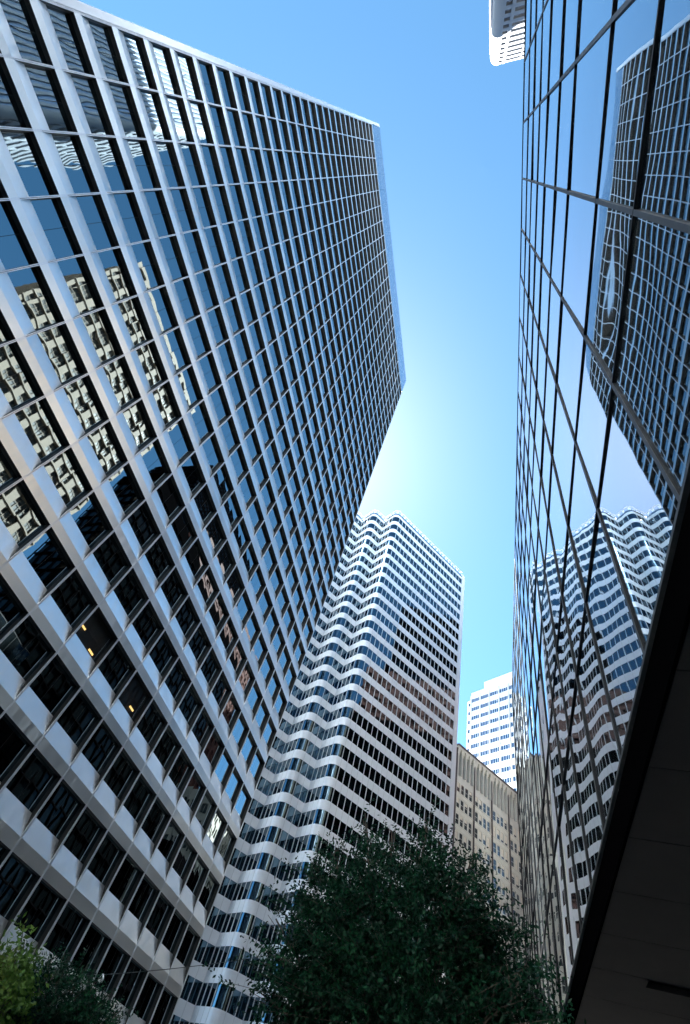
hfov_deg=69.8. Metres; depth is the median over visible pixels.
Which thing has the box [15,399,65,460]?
window
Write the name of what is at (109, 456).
window
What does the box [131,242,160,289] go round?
window
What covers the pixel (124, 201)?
window
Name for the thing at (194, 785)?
window
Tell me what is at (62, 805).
window
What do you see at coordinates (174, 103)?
window
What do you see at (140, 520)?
window
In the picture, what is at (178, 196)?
window
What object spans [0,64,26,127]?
window
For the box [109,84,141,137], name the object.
window
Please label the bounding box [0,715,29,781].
window
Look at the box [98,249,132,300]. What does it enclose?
window
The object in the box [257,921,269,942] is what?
window
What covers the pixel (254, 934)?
window
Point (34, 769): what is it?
window
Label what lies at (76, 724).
window
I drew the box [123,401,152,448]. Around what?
window
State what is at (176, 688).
window
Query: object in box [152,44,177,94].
window
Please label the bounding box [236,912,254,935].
window
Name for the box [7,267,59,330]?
window
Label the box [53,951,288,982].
overhead wire
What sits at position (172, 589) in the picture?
window
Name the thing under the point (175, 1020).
window
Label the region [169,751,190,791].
window
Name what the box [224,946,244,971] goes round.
window
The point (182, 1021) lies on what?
window
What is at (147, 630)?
window
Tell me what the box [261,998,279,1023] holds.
window
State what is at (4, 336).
window
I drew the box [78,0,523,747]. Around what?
sky
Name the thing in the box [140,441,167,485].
window
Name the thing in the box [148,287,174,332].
window
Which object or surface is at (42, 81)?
window
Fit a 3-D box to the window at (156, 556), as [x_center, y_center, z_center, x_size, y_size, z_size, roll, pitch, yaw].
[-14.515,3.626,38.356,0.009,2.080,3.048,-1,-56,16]
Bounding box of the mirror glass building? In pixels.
[512,0,689,1023]
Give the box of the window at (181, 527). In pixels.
[171,510,193,549]
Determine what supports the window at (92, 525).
in the silver office tower at (202, 374)
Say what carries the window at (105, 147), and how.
in the silver office tower at (202, 374)
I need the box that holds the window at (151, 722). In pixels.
[137,703,163,746]
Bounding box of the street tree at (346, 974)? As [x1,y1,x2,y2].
[201,795,586,1023]
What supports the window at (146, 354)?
in the silver office tower at (202, 374)
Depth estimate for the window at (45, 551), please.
28.76 m
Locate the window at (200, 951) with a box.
[194,939,207,962]
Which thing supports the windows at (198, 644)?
in the silver office tower at (202, 374)
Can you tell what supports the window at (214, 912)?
in the striped tower at (371, 710)
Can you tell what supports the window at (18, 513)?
in the silver office tower at (202, 374)
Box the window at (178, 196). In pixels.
[170,189,193,231]
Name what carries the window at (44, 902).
in the silver office tower at (202, 374)
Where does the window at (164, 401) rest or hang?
in the silver office tower at (202, 374)
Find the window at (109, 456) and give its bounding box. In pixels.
[87,423,123,474]
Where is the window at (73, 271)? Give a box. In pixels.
[57,257,99,313]
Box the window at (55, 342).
[37,325,82,383]
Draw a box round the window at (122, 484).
[108,465,140,513]
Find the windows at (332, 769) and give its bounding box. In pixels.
[190,516,461,1023]
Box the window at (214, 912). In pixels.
[207,906,218,927]
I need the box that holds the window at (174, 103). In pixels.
[167,96,190,141]
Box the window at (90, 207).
[76,195,114,249]
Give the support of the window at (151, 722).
in the silver office tower at (202, 374)
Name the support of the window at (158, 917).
in the silver office tower at (202, 374)
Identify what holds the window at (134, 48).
in the silver office tower at (202, 374)
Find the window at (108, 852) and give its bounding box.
[87,834,122,885]
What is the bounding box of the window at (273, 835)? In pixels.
[265,826,281,843]
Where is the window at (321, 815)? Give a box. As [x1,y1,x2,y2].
[313,809,327,826]
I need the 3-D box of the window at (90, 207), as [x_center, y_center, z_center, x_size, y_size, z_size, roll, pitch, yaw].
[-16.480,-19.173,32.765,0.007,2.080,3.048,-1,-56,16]
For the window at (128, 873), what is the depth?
34.43 m
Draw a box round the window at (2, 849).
[0,844,5,857]
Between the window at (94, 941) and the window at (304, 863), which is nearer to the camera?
the window at (94, 941)
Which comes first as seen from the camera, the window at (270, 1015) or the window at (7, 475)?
the window at (7, 475)
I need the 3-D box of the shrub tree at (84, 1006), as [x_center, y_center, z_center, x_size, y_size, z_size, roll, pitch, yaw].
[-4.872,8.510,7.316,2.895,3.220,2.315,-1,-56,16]
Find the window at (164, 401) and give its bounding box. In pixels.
[152,383,178,426]
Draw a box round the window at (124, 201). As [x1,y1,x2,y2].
[113,193,145,242]
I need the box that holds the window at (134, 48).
[123,34,152,88]
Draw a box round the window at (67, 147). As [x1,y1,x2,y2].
[51,134,94,193]
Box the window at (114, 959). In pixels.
[94,942,126,994]
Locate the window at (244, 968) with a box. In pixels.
[239,951,251,975]
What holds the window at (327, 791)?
in the striped tower at (371, 710)
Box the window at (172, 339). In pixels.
[164,329,187,371]
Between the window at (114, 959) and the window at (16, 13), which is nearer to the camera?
the window at (16, 13)
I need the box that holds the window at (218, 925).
[213,910,226,931]
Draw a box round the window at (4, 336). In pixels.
[0,320,10,342]
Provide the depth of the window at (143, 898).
36.14 m
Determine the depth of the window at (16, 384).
26.92 m
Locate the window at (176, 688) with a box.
[165,661,187,701]
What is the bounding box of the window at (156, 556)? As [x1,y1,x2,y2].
[145,539,171,581]
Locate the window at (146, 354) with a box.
[136,342,164,387]
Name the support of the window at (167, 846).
in the silver office tower at (202, 374)
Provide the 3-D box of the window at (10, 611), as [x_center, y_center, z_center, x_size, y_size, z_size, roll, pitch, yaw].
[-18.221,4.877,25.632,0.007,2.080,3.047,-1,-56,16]
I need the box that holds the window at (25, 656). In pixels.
[0,618,50,680]
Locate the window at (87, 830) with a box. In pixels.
[63,809,102,863]
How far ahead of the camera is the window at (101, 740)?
32.46 m
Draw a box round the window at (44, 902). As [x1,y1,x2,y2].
[13,880,62,941]
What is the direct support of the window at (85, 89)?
in the silver office tower at (202, 374)
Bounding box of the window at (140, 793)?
[123,776,152,822]
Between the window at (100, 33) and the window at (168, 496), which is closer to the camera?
the window at (100, 33)
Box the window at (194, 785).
[182,773,202,810]
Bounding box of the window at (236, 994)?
[227,989,240,1015]
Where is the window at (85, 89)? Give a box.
[71,75,109,134]
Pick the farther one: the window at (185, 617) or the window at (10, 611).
the window at (185, 617)
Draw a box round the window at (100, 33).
[88,21,123,81]
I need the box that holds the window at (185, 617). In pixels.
[175,600,196,637]
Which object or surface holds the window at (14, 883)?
in the silver office tower at (202, 374)
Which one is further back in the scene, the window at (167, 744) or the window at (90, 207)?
the window at (167, 744)
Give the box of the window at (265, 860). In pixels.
[256,852,272,871]
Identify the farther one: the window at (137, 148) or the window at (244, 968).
the window at (244, 968)
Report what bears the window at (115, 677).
in the silver office tower at (202, 374)
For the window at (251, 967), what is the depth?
65.82 m
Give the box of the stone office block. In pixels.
[451,743,528,1023]
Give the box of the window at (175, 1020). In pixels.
[170,1015,179,1023]
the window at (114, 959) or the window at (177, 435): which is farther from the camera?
the window at (177, 435)
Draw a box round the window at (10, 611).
[0,580,23,634]
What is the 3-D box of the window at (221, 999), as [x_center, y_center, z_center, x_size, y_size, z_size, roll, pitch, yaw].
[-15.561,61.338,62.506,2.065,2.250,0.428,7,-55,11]
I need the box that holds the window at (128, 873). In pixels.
[109,856,139,904]
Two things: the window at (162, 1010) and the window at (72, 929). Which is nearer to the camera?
the window at (72, 929)
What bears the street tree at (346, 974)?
on the pavement
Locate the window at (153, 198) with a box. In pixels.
[144,191,171,236]
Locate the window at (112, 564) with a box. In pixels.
[93,534,127,584]
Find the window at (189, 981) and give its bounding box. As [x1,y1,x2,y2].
[180,975,194,1000]
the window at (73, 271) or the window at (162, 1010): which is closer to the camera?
the window at (73, 271)
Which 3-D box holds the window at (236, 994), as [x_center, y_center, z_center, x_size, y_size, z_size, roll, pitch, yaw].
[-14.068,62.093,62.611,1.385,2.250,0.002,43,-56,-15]
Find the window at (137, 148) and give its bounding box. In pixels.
[127,140,156,188]
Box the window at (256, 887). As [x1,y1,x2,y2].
[246,881,264,901]
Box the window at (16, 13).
[0,0,47,64]
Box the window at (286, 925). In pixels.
[281,925,297,943]
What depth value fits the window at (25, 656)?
27.34 m
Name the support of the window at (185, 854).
in the silver office tower at (202, 374)
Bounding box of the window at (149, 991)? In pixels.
[133,974,159,1021]
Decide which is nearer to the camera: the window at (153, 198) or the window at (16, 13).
the window at (16, 13)
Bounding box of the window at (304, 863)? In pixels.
[298,862,313,879]
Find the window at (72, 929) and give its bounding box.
[43,903,85,961]
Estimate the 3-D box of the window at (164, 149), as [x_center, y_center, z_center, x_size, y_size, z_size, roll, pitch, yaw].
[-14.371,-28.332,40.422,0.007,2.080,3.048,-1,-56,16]
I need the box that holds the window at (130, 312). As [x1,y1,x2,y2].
[118,298,149,346]
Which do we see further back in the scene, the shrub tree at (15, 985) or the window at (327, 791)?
the window at (327, 791)
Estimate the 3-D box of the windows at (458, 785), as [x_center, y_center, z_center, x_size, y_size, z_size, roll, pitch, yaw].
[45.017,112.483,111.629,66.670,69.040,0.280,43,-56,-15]
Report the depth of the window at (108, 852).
32.74 m
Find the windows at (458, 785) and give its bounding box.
[454,782,524,948]
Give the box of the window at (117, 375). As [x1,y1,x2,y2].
[103,358,136,407]
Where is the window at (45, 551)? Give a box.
[22,530,70,589]
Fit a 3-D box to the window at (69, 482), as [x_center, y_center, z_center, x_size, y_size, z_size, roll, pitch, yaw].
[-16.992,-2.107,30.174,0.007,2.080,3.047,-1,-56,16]
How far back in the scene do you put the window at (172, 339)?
40.97 m
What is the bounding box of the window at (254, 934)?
[250,917,261,939]
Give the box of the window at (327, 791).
[319,786,333,801]
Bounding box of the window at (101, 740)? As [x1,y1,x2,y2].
[82,723,117,774]
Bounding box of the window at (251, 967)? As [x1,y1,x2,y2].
[248,956,258,980]
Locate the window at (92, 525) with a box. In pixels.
[70,494,108,547]
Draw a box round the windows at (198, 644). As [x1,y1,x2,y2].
[177,54,399,910]
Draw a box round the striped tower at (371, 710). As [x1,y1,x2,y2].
[170,509,464,1023]
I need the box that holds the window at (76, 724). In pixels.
[57,692,97,746]
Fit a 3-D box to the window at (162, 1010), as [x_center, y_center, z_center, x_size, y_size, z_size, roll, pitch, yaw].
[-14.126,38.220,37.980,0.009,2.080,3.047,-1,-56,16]
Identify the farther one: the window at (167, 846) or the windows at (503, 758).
the windows at (503, 758)
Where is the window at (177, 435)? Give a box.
[167,421,190,461]
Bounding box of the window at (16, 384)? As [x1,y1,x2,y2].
[0,343,39,409]
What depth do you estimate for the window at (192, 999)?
64.63 m
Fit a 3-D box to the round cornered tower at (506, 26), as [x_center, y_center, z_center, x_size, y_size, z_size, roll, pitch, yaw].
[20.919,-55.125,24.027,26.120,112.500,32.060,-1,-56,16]
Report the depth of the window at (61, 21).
30.75 m
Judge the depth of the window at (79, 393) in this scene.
31.58 m
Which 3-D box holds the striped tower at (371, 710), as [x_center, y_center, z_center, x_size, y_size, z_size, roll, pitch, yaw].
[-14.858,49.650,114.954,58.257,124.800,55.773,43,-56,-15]
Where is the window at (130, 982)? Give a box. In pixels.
[114,959,144,1006]
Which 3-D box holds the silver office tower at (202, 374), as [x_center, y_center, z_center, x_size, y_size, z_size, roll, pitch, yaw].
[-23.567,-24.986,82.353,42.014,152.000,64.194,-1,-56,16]
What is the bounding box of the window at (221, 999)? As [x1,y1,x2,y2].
[211,984,231,1011]
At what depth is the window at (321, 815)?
78.97 m
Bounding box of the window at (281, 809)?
[273,802,288,817]
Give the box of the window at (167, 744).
[154,728,177,770]
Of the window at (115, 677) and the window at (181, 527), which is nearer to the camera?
the window at (115, 677)
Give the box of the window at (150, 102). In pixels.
[140,90,167,139]
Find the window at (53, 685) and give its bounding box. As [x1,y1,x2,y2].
[30,657,75,715]
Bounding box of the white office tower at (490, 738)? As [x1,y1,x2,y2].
[466,672,516,790]
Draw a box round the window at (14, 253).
[0,202,32,269]
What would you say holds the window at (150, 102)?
in the silver office tower at (202, 374)
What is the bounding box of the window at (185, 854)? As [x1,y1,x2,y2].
[172,840,193,879]
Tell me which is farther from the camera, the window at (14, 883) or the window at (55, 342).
the window at (55, 342)
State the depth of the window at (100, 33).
33.86 m
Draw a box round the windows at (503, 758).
[467,685,515,782]
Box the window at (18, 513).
[0,482,44,545]
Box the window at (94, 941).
[72,924,107,977]
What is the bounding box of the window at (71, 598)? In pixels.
[50,572,92,628]
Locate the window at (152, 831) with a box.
[141,799,167,842]
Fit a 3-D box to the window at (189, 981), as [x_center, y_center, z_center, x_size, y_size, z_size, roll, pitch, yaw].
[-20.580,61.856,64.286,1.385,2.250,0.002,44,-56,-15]
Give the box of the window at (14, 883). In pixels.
[0,854,35,919]
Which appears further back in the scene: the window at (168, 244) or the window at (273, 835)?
the window at (273, 835)
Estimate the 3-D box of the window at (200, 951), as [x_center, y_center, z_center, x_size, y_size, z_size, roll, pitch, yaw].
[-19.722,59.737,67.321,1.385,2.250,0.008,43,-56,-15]
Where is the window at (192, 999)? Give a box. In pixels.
[188,979,202,1004]
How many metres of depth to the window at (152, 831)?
37.55 m
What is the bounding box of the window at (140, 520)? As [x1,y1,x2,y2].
[128,504,156,549]
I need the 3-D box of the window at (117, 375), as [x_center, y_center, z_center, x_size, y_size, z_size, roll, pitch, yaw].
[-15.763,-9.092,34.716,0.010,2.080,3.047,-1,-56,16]
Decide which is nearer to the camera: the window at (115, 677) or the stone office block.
the window at (115, 677)
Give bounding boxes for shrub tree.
[0,911,51,1023]
[0,941,138,1023]
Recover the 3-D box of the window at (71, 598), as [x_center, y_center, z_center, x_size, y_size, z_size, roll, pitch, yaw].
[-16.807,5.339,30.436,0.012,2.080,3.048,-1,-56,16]
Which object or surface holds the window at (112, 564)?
in the silver office tower at (202, 374)
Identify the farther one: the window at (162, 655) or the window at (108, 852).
the window at (162, 655)
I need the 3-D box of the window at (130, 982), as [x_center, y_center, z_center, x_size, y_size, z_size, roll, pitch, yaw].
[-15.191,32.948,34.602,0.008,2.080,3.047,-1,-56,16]
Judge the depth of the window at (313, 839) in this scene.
76.00 m
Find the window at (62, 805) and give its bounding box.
[36,781,80,839]
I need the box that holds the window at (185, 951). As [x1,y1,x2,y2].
[176,926,196,966]
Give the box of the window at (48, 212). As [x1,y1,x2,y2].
[31,198,77,258]
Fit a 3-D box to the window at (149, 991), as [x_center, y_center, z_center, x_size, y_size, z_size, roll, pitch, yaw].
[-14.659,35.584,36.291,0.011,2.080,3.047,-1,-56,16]
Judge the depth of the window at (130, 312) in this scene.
36.14 m
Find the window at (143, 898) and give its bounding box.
[128,876,156,922]
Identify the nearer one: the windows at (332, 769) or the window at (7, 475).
the window at (7, 475)
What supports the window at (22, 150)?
in the silver office tower at (202, 374)
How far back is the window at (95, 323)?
32.99 m
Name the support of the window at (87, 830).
in the silver office tower at (202, 374)
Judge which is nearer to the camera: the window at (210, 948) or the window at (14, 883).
the window at (14, 883)
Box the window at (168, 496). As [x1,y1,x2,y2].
[156,477,181,519]
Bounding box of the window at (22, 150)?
[1,131,53,196]
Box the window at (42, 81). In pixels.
[24,65,72,131]
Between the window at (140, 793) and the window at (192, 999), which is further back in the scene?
the window at (192, 999)
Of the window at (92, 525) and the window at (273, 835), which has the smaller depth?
the window at (92, 525)
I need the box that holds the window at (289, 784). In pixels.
[281,779,295,793]
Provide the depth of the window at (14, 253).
26.81 m
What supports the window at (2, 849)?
in the silver office tower at (202, 374)
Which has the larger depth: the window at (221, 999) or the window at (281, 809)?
the window at (281, 809)
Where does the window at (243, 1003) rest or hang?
in the striped tower at (371, 710)
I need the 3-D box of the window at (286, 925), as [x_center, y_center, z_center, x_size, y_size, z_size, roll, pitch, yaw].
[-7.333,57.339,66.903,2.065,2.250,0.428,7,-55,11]
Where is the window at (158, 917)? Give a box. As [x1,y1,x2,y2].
[146,894,170,938]
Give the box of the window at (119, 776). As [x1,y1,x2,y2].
[104,751,135,799]
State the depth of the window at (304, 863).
72.91 m
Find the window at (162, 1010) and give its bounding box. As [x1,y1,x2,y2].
[150,988,174,1023]
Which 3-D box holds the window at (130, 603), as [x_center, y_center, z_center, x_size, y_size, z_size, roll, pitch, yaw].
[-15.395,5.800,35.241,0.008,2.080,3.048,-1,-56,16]
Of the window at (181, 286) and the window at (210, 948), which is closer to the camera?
the window at (181, 286)
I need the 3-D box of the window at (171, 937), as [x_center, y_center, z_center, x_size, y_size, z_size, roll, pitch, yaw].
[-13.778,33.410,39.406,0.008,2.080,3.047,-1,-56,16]
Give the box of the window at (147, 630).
[132,604,160,648]
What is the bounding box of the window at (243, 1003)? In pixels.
[235,993,248,1019]
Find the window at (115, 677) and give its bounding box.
[98,644,131,693]
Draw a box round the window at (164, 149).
[156,142,181,186]
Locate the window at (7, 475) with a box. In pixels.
[0,450,16,488]
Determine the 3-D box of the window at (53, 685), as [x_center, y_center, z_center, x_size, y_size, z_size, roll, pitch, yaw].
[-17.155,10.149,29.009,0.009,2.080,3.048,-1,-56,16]
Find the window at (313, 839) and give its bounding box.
[306,834,321,852]
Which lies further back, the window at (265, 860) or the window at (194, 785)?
the window at (265, 860)
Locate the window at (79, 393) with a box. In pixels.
[64,377,104,431]
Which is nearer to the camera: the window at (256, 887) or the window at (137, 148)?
the window at (137, 148)
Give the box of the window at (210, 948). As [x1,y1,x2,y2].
[201,943,214,966]
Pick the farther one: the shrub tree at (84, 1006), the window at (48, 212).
the window at (48, 212)
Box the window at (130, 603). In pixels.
[113,571,144,618]
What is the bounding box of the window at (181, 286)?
[174,278,196,319]
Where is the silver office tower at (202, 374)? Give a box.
[0,0,405,1023]
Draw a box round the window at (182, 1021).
[180,1018,188,1023]
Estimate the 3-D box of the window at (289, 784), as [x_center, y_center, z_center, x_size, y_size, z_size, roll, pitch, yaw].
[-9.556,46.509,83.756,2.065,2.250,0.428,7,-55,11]
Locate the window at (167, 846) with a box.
[157,820,181,861]
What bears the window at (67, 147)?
in the silver office tower at (202, 374)
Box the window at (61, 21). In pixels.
[46,5,88,73]
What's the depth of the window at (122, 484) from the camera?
35.01 m
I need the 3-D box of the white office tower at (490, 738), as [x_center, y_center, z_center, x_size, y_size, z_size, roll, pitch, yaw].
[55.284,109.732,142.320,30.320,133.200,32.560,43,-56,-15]
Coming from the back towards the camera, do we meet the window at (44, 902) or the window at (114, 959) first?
the window at (114, 959)
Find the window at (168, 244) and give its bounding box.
[160,236,184,279]
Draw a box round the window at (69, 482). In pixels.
[44,450,88,506]
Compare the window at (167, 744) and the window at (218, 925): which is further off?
the window at (218, 925)
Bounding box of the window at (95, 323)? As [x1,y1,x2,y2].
[81,310,119,363]
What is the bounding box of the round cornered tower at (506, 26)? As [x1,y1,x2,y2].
[489,0,524,65]
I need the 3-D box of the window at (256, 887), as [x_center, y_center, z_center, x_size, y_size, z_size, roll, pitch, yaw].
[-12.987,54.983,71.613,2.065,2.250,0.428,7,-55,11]
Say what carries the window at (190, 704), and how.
in the silver office tower at (202, 374)
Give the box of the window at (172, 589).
[161,570,184,610]
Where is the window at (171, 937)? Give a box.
[162,911,184,953]
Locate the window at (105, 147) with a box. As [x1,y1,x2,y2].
[93,138,128,190]
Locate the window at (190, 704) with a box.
[179,686,199,724]
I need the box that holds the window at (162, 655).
[149,634,174,675]
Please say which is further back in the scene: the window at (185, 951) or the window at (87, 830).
the window at (185, 951)
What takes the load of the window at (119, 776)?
in the silver office tower at (202, 374)
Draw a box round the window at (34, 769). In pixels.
[6,750,56,812]
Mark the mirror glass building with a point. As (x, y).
(601, 670)

